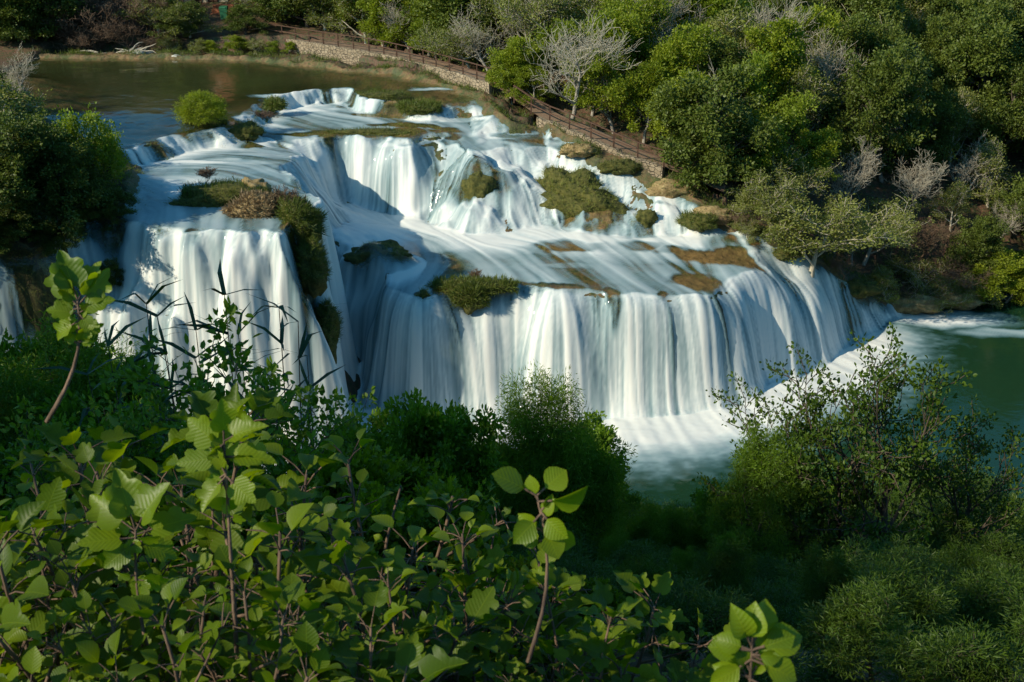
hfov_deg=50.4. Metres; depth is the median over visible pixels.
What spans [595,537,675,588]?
shrub
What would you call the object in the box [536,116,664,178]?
stone wall
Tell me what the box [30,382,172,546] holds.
thin sapling
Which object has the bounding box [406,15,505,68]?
olive tree
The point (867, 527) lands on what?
feathery shrub
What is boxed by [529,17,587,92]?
leafy tree
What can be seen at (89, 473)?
young fig shrub
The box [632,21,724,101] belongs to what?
leafy tree
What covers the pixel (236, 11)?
waterside shrub
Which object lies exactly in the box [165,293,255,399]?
reed
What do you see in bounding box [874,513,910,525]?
shrub
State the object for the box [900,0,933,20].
olive tree
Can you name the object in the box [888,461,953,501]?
willow shrub
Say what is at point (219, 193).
mossy islet
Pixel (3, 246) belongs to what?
evergreen tree
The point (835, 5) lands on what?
evergreen tree
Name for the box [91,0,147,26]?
brown shrub
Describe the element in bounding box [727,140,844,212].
olive tree
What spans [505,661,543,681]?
young fig shrub
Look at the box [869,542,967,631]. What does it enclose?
shrub
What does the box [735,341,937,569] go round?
young tree
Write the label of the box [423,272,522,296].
mossy shelf
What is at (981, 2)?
evergreen tree
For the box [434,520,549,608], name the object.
sapling
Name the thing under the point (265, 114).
leafless shrub
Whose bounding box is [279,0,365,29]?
olive tree
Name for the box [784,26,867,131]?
bare tree
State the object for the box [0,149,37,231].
evergreen tree
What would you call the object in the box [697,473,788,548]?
willow shrub
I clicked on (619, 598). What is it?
sapling
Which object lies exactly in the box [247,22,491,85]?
wooden fence
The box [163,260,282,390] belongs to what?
reed
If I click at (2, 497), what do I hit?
leafy shrub
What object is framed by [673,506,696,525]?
leafy shrub
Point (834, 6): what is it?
evergreen tree
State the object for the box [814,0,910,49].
evergreen tree
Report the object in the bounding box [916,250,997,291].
shore shrub
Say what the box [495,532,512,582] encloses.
shrub
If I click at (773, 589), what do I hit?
shrub
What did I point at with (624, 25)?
leafy tree
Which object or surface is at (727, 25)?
olive tree
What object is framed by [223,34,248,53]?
waterside shrub
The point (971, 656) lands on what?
shrub
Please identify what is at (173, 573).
young fig shrub
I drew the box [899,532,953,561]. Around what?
shrub
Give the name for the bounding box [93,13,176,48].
brown shrub
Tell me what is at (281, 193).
leafless shrub
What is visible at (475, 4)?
olive tree
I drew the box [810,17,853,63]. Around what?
olive tree
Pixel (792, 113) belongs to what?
young tree
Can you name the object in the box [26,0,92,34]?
waterside shrub
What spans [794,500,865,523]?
feathery shrub
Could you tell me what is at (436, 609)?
fig shrub
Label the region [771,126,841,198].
leafy tree
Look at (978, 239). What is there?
evergreen tree
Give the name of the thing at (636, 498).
leafy shrub
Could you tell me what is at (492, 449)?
leafy shrub
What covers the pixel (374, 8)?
leafy tree
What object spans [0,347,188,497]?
leafy shrub
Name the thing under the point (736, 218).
shore shrub
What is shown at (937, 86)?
evergreen tree
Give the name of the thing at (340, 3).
olive tree
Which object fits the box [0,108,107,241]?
evergreen tree
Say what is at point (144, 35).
waterside shrub
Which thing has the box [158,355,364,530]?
thin sapling
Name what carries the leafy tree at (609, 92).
on the ground at (36, 48)
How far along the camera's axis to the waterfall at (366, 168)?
75.06 m
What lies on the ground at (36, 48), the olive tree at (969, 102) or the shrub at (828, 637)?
the shrub at (828, 637)
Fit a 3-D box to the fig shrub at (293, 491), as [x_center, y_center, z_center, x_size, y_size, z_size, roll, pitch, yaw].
[-1.624,1.848,6.022,2.062,2.463,1.913,4,24,10]
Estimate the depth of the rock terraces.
76.45 m
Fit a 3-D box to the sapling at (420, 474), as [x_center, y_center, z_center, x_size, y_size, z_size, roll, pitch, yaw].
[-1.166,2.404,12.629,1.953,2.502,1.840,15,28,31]
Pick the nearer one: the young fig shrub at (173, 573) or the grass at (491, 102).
the young fig shrub at (173, 573)
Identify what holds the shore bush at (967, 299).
on the rock terraces
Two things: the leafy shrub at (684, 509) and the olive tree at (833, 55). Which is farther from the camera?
the olive tree at (833, 55)
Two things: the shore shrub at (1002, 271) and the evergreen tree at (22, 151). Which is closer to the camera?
the evergreen tree at (22, 151)
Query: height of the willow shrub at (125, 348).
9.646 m
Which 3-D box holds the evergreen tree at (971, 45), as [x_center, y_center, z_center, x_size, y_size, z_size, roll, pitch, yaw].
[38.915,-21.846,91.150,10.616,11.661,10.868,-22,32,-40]
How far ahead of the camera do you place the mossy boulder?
73.35 m
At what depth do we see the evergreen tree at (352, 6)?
98.98 m
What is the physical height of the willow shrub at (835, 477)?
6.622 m
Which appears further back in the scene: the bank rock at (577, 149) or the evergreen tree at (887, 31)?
the evergreen tree at (887, 31)
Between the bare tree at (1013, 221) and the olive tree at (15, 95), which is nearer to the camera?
the olive tree at (15, 95)
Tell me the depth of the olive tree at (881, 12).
89.14 m
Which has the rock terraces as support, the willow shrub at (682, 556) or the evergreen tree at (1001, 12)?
the evergreen tree at (1001, 12)
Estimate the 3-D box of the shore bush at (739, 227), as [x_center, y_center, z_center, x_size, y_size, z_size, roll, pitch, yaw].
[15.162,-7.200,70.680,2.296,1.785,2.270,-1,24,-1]
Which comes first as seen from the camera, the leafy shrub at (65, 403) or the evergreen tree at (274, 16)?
the leafy shrub at (65, 403)
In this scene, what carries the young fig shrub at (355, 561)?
on the ground at (36, 48)
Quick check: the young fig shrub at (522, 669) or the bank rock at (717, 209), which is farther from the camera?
the bank rock at (717, 209)
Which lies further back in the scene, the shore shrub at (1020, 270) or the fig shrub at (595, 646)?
the shore shrub at (1020, 270)
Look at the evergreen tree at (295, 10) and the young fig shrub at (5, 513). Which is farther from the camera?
the evergreen tree at (295, 10)
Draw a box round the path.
[304,40,725,191]
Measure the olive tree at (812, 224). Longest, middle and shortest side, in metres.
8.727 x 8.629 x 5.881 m
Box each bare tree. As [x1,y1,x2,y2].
[0,43,39,92]
[379,0,415,48]
[447,3,510,70]
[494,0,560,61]
[524,7,642,119]
[550,20,627,116]
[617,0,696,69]
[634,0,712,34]
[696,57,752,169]
[739,0,821,44]
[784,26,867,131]
[813,136,884,221]
[836,207,865,264]
[837,91,924,182]
[878,149,949,220]
[941,129,1002,205]
[990,197,1023,237]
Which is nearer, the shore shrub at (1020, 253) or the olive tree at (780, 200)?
the olive tree at (780, 200)
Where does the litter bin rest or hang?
on the ground at (36, 48)
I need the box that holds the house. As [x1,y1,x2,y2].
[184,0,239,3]
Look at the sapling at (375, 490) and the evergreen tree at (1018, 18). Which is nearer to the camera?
the sapling at (375, 490)
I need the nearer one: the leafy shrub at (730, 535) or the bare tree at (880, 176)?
the leafy shrub at (730, 535)
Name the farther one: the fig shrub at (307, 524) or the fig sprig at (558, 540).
the fig shrub at (307, 524)
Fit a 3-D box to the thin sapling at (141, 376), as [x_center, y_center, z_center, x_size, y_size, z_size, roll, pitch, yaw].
[-3.731,1.917,14.092,2.769,5.252,2.760,4,24,10]
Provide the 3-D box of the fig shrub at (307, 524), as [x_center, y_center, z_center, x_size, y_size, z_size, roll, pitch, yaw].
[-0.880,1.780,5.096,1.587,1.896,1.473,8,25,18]
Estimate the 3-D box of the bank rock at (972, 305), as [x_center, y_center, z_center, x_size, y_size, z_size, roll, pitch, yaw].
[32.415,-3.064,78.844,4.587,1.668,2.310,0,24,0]
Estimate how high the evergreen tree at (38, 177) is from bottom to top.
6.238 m
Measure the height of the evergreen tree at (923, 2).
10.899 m
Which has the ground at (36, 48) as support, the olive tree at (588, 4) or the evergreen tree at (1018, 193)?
the evergreen tree at (1018, 193)
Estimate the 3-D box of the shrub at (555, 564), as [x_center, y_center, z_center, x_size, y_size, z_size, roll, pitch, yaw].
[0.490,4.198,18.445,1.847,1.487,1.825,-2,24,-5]
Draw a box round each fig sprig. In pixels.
[43,250,114,422]
[77,468,196,681]
[177,398,276,652]
[192,486,237,621]
[370,486,404,623]
[492,466,587,662]
[708,598,802,681]
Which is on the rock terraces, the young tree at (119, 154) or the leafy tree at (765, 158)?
the young tree at (119, 154)
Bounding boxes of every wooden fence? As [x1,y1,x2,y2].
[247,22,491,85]
[513,85,664,169]
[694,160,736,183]
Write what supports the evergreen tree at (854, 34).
on the ground at (36, 48)
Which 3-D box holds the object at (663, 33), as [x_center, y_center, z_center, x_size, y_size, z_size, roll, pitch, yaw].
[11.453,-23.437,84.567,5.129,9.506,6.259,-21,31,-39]
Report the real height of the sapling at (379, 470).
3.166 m
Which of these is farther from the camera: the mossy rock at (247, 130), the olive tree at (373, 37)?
the olive tree at (373, 37)
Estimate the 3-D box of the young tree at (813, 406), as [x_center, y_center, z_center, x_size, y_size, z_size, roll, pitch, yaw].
[6.453,4.021,28.343,3.918,6.601,4.800,-4,24,-10]
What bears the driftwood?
on the rock terraces
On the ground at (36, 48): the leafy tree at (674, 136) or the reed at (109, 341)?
the reed at (109, 341)
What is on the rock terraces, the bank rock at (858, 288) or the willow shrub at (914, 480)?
the bank rock at (858, 288)
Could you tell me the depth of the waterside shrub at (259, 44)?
101.12 m
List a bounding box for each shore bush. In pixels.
[726,215,760,243]
[727,184,783,229]
[864,264,902,303]
[880,249,968,301]
[915,282,983,315]
[948,269,1004,308]
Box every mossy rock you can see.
[224,117,267,141]
[459,168,498,201]
[634,207,658,228]
[674,209,720,231]
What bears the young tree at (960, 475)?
on the ground at (36, 48)
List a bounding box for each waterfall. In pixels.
[0,134,351,448]
[256,95,719,239]
[263,137,1010,447]
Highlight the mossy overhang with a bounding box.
[293,232,332,298]
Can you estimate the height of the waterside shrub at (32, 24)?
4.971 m
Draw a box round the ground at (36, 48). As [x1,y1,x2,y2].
[0,0,1023,681]
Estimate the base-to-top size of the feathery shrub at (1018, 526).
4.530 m
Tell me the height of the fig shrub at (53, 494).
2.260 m
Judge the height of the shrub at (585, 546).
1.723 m
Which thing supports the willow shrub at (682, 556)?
on the ground at (36, 48)
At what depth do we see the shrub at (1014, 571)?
16.43 m
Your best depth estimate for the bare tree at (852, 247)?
78.09 m
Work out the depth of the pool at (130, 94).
86.13 m
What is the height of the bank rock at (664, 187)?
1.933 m
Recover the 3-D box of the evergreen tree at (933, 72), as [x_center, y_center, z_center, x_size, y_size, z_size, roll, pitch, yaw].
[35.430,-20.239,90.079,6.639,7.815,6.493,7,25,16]
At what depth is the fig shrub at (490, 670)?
4.42 m
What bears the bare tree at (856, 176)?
on the rock terraces
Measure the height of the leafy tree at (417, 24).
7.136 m
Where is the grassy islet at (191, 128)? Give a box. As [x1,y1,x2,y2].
[179,115,231,133]
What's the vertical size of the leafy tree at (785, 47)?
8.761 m
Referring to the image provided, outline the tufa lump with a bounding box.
[242,177,271,191]
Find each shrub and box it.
[0,0,58,35]
[0,19,19,36]
[0,288,124,510]
[0,314,120,432]
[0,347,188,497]
[0,382,309,681]
[0,391,399,681]
[0,438,95,680]
[0,462,19,510]
[0,464,339,681]
[0,507,298,681]
[0,545,341,681]
[2,18,28,41]
[2,519,272,675]
[6,529,240,681]
[7,443,385,664]
[8,462,349,679]
[17,499,243,681]
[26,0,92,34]
[26,584,334,681]
[41,12,124,51]
[42,31,94,51]
[57,28,116,52]
[59,15,123,51]
[61,589,203,681]
[70,580,411,681]
[72,0,131,39]
[73,4,125,36]
[75,571,353,681]
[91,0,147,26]
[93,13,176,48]
[96,0,187,37]
[101,345,161,404]
[105,326,166,378]
[115,0,185,35]
[115,2,166,37]
[116,0,167,37]
[127,513,471,681]
[137,28,174,52]
[145,0,207,37]
[151,31,182,52]
[151,495,502,681]
[163,1,222,37]
[172,428,518,657]
[186,39,215,54]
[194,166,218,182]
[202,40,227,52]
[206,590,329,681]
[216,657,241,681]
[219,188,279,221]
[220,3,269,35]
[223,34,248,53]
[245,38,266,54]
[251,512,536,681]
[254,110,278,119]
[259,558,448,673]
[264,41,279,52]
[271,183,306,205]
[281,41,296,53]
[291,605,399,640]
[317,558,462,681]
[318,406,389,490]
[324,505,585,681]
[350,518,597,681]
[350,566,485,681]
[378,387,508,519]
[394,533,679,681]
[406,543,730,681]
[421,543,648,681]
[423,430,518,548]
[442,584,638,681]
[468,268,482,276]
[471,437,514,496]
[475,635,610,681]
[478,657,541,681]
[486,358,630,551]
[487,494,538,555]
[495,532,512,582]
[499,515,592,568]
[504,544,572,572]
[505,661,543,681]
[513,603,710,681]
[516,386,643,558]
[525,474,622,544]
[555,550,617,596]
[563,522,607,571]
[565,554,633,608]
[577,409,630,521]
[585,626,712,681]
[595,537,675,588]
[601,473,631,533]
[605,547,685,602]
[611,494,678,558]
[612,552,667,654]
[614,649,697,681]
[621,490,662,525]
[625,497,679,533]
[632,569,758,671]
[636,495,707,554]
[661,544,698,586]
[667,551,707,585]
[667,626,822,681]
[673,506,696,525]
[673,575,715,638]
[684,527,759,625]
[689,481,761,555]
[695,417,827,586]
[695,530,740,567]
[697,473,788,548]
[716,209,758,231]
[739,577,818,648]
[742,573,800,607]
[764,513,852,577]
[770,245,806,260]
[773,476,818,508]
[773,532,878,607]
[790,533,860,631]
[790,572,947,681]
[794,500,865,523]
[795,504,877,574]
[800,461,855,507]
[820,512,894,554]
[822,249,875,279]
[841,478,962,526]
[841,550,964,664]
[842,462,964,518]
[846,529,946,569]
[862,495,986,562]
[867,480,1021,556]
[867,611,1023,681]
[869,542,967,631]
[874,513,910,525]
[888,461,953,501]
[892,279,944,304]
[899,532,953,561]
[907,216,964,257]
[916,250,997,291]
[932,535,999,636]
[938,564,1023,659]
[940,461,1023,544]
[949,509,1023,563]
[951,573,1023,625]
[965,246,1023,304]
[968,527,1023,573]
[976,496,1023,550]
[978,552,1021,574]
[986,268,1023,305]
[986,553,1023,604]
[993,583,1023,677]
[994,624,1023,659]
[1003,254,1023,299]
[1015,250,1023,276]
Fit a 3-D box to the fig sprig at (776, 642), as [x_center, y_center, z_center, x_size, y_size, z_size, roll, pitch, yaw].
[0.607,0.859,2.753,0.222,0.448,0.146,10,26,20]
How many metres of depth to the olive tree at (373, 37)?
99.55 m
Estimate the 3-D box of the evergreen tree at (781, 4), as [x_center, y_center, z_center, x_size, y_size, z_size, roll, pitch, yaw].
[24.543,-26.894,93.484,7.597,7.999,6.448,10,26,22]
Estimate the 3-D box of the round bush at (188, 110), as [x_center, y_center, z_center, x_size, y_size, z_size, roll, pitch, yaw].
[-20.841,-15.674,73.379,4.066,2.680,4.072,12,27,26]
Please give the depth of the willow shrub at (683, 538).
31.20 m
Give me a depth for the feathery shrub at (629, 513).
37.92 m
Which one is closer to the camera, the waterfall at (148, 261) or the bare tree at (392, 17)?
the waterfall at (148, 261)
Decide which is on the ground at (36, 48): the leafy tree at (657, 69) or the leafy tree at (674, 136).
the leafy tree at (657, 69)
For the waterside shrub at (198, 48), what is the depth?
100.55 m
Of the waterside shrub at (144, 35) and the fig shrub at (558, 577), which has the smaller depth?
the fig shrub at (558, 577)
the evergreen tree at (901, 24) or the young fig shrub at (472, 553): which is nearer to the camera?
the young fig shrub at (472, 553)
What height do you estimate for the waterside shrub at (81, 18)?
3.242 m
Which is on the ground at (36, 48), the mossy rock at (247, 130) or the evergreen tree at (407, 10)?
the evergreen tree at (407, 10)
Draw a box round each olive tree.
[0,75,70,131]
[0,83,29,124]
[225,0,285,18]
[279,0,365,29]
[305,0,353,31]
[323,0,374,43]
[359,9,382,46]
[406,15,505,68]
[460,0,530,32]
[481,0,592,43]
[509,0,589,74]
[562,0,623,24]
[579,0,672,39]
[680,0,770,85]
[721,165,810,243]
[722,0,766,18]
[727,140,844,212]
[761,192,904,277]
[774,54,854,137]
[790,190,920,252]
[804,34,858,109]
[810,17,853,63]
[817,0,928,34]
[825,188,935,265]
[850,7,926,78]
[899,0,933,38]
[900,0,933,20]
[924,177,976,228]
[944,82,985,166]
[956,128,1016,207]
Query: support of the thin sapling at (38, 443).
on the ground at (36, 48)
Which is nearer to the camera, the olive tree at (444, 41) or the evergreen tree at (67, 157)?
the evergreen tree at (67, 157)
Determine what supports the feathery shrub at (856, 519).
on the ground at (36, 48)
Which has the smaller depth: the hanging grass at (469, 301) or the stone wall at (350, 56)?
the hanging grass at (469, 301)
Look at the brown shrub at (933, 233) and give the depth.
80.22 m
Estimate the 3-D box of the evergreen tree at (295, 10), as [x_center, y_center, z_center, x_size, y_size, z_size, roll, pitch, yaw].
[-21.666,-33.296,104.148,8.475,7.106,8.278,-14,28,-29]
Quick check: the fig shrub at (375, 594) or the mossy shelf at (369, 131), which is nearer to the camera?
the fig shrub at (375, 594)
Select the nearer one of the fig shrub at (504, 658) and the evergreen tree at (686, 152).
the fig shrub at (504, 658)
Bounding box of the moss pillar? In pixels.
[416,286,433,300]
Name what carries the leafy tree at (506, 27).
on the ground at (36, 48)
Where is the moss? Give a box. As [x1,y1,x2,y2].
[5,54,859,326]
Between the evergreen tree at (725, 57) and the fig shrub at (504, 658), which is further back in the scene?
the evergreen tree at (725, 57)
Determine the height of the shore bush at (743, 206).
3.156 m
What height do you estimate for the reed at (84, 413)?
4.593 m
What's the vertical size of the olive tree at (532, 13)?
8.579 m
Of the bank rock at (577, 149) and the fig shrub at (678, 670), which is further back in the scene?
the bank rock at (577, 149)
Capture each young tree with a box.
[51,101,126,194]
[95,128,130,186]
[324,6,355,28]
[427,16,461,60]
[692,371,858,561]
[694,0,760,40]
[724,41,778,142]
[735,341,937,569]
[737,0,778,38]
[758,85,820,170]
[774,322,989,556]
[891,394,1023,546]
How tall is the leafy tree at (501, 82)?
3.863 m
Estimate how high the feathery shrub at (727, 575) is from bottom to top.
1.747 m
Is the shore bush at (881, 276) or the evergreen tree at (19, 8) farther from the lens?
the evergreen tree at (19, 8)
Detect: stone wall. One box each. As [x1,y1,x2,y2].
[286,39,493,93]
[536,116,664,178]
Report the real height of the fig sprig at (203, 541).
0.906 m
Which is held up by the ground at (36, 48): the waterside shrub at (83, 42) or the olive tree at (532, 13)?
the waterside shrub at (83, 42)
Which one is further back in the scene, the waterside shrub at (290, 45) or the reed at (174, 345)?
the waterside shrub at (290, 45)
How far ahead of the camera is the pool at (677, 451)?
64.91 m
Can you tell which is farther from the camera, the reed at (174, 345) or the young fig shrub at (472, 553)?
the reed at (174, 345)
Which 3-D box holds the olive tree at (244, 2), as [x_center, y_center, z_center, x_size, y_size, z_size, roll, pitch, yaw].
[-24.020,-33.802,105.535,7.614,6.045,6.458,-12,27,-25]
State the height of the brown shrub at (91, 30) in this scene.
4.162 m
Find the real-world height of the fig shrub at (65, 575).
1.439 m
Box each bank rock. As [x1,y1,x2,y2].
[556,139,597,157]
[595,155,643,175]
[644,176,695,198]
[690,201,737,224]
[843,275,886,298]
[889,293,943,314]
[931,290,988,310]
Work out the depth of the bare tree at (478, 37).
87.53 m
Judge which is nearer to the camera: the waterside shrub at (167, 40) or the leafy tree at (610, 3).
the leafy tree at (610, 3)
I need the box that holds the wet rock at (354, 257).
[343,239,412,269]
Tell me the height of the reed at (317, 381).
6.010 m
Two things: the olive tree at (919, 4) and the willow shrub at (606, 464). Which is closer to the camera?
the willow shrub at (606, 464)
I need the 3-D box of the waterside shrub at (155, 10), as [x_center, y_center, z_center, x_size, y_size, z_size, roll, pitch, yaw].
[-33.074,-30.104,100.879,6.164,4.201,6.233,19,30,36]
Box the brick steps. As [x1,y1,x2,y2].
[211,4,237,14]
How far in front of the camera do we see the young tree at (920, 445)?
26.20 m
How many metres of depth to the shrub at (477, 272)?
64.02 m
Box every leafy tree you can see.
[355,0,409,46]
[376,0,416,48]
[386,0,467,57]
[405,1,439,57]
[481,0,535,44]
[483,34,552,84]
[485,52,533,104]
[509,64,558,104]
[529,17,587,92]
[559,47,652,133]
[578,0,650,84]
[579,6,650,106]
[604,0,674,85]
[608,50,697,143]
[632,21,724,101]
[646,69,717,155]
[662,92,725,151]
[664,0,718,37]
[670,16,721,63]
[723,112,800,188]
[740,13,823,108]
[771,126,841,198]
[775,2,871,78]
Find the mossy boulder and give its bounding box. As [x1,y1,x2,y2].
[533,163,636,218]
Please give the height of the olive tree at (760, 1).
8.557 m
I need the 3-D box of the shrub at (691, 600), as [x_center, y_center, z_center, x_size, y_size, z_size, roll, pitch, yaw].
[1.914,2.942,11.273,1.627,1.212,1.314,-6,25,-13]
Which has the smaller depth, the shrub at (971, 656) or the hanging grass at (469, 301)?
the shrub at (971, 656)
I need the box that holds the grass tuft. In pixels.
[261,93,288,111]
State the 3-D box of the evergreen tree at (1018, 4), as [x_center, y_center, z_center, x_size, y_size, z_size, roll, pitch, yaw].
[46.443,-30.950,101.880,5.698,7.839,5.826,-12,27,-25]
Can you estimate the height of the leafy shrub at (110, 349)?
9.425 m
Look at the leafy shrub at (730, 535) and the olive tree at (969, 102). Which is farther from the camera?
the olive tree at (969, 102)
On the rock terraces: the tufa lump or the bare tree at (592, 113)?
the bare tree at (592, 113)
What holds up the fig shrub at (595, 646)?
on the ground at (36, 48)
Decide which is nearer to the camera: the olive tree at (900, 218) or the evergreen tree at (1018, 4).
the olive tree at (900, 218)
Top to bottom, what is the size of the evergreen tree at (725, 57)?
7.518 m
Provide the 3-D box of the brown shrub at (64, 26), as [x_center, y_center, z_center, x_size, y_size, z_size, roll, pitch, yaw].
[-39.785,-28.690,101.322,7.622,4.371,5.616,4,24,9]
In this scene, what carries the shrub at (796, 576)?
on the ground at (36, 48)
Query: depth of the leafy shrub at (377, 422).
27.10 m
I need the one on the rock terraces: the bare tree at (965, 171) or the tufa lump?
the bare tree at (965, 171)
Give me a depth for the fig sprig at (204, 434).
3.90 m
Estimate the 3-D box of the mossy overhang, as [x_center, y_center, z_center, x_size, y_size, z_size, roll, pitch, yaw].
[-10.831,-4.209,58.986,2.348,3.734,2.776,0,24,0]
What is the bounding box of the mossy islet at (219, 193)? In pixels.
[163,175,277,207]
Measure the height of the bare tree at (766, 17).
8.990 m
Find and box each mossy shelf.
[321,125,412,136]
[355,87,412,100]
[392,98,443,115]
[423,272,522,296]
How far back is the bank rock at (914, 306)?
77.43 m
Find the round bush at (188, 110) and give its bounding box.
[170,89,231,125]
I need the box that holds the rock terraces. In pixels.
[0,28,1023,393]
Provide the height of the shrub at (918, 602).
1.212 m
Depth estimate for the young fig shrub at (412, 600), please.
5.64 m
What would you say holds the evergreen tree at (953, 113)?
on the rock terraces
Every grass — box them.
[3,46,1023,301]
[448,280,492,314]
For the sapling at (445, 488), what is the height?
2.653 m
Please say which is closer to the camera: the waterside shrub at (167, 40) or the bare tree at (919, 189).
the bare tree at (919, 189)
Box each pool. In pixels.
[5,61,480,177]
[261,295,1023,516]
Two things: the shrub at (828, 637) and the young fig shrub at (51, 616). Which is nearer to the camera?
the young fig shrub at (51, 616)
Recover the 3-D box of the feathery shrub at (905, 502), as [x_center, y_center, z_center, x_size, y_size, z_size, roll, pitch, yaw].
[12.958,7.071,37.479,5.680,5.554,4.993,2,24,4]
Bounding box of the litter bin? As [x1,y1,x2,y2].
[219,6,228,18]
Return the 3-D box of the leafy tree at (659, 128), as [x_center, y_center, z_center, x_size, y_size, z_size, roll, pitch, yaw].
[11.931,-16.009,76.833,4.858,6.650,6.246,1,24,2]
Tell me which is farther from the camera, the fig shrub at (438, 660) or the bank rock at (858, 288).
the bank rock at (858, 288)
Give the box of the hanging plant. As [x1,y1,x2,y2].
[270,193,328,244]
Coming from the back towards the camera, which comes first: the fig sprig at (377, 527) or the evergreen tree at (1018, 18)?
the evergreen tree at (1018, 18)
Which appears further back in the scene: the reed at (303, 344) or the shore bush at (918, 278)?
the shore bush at (918, 278)
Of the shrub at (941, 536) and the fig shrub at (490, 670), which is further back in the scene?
the shrub at (941, 536)
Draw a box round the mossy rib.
[314,296,343,363]
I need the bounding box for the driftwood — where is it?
[115,42,155,53]
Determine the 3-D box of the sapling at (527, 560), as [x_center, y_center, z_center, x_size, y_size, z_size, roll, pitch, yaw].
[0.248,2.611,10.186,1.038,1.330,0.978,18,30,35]
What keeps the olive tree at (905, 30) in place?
on the rock terraces
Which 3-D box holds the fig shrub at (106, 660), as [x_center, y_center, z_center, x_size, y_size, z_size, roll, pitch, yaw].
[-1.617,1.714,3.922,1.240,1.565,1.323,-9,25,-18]
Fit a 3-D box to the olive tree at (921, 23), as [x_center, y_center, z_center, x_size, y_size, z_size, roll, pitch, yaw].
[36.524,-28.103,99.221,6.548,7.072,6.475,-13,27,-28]
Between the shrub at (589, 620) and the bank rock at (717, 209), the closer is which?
the shrub at (589, 620)
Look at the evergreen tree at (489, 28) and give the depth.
92.28 m
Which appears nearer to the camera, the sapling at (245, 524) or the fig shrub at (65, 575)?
the fig shrub at (65, 575)
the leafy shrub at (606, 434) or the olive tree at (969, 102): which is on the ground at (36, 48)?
the leafy shrub at (606, 434)
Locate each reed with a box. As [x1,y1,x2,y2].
[33,353,130,432]
[94,316,159,456]
[114,297,215,454]
[116,319,189,450]
[118,274,188,447]
[147,337,243,410]
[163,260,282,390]
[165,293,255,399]
[214,302,285,414]
[237,305,307,472]
[246,293,352,446]
[253,348,349,446]
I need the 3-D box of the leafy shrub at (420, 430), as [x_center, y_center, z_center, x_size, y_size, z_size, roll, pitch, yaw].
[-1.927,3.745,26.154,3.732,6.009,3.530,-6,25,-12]
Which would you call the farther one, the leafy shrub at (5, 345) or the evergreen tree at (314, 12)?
the evergreen tree at (314, 12)
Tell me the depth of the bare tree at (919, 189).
79.96 m
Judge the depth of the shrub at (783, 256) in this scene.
70.57 m
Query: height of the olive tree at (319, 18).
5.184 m
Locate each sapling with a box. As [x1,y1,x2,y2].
[0,395,144,556]
[0,404,146,596]
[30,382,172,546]
[40,470,196,592]
[99,296,356,492]
[144,365,303,495]
[148,428,292,492]
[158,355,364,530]
[158,547,258,650]
[173,461,315,580]
[192,473,322,558]
[245,476,408,619]
[257,383,377,492]
[284,436,418,537]
[308,537,422,631]
[321,480,449,590]
[391,454,496,540]
[392,471,517,608]
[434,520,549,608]
[501,548,594,633]
[569,575,640,660]
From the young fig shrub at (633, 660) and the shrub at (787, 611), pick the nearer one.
the young fig shrub at (633, 660)
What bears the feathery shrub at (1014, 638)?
on the ground at (36, 48)
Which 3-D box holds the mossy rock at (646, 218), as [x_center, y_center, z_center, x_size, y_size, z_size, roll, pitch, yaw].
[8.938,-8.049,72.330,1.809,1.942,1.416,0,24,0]
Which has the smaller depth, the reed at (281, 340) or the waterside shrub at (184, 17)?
the reed at (281, 340)
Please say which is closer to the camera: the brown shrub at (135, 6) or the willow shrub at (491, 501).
the willow shrub at (491, 501)
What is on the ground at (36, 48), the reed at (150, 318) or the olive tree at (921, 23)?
the reed at (150, 318)
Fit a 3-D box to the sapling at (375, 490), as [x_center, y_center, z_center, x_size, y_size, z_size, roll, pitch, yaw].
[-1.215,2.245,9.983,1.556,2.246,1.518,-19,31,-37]
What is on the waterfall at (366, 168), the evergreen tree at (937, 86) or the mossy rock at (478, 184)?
the mossy rock at (478, 184)
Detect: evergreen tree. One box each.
[0,0,50,41]
[0,0,94,41]
[0,0,122,44]
[0,1,53,39]
[0,68,45,119]
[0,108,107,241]
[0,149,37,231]
[0,192,39,244]
[0,222,14,253]
[1,118,58,218]
[6,195,48,242]
[15,114,121,215]
[32,201,89,256]
[48,166,118,218]
[91,187,140,230]
[92,257,125,286]
[236,0,303,25]
[249,0,333,22]
[255,0,335,26]
[300,0,400,22]
[337,0,403,12]
[385,0,432,53]
[400,0,508,66]
[401,0,420,32]
[406,0,526,45]
[424,2,532,63]
[644,59,797,202]
[686,27,751,112]
[759,0,853,14]
[766,0,831,44]
[800,0,856,21]
[805,11,921,151]
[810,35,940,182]
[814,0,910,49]
[836,14,917,130]
[870,2,908,58]
[878,71,951,157]
[882,77,974,179]
[903,0,958,26]
[906,7,968,77]
[908,47,978,125]
[911,0,995,89]
[924,9,1023,135]
[940,0,1023,103]
[941,211,1010,271]
[946,0,1013,29]
[954,60,1023,174]
[980,81,1023,154]
[987,172,1023,242]
[1009,0,1023,14]
[1009,9,1023,56]
[1013,55,1023,153]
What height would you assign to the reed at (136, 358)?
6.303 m
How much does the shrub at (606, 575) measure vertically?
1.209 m
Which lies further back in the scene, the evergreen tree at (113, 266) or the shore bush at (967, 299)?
the shore bush at (967, 299)
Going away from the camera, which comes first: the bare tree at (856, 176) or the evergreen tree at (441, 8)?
the bare tree at (856, 176)
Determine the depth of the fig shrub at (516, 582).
5.42 m
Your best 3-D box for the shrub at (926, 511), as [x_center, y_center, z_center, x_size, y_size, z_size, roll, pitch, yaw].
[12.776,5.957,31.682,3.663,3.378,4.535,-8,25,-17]

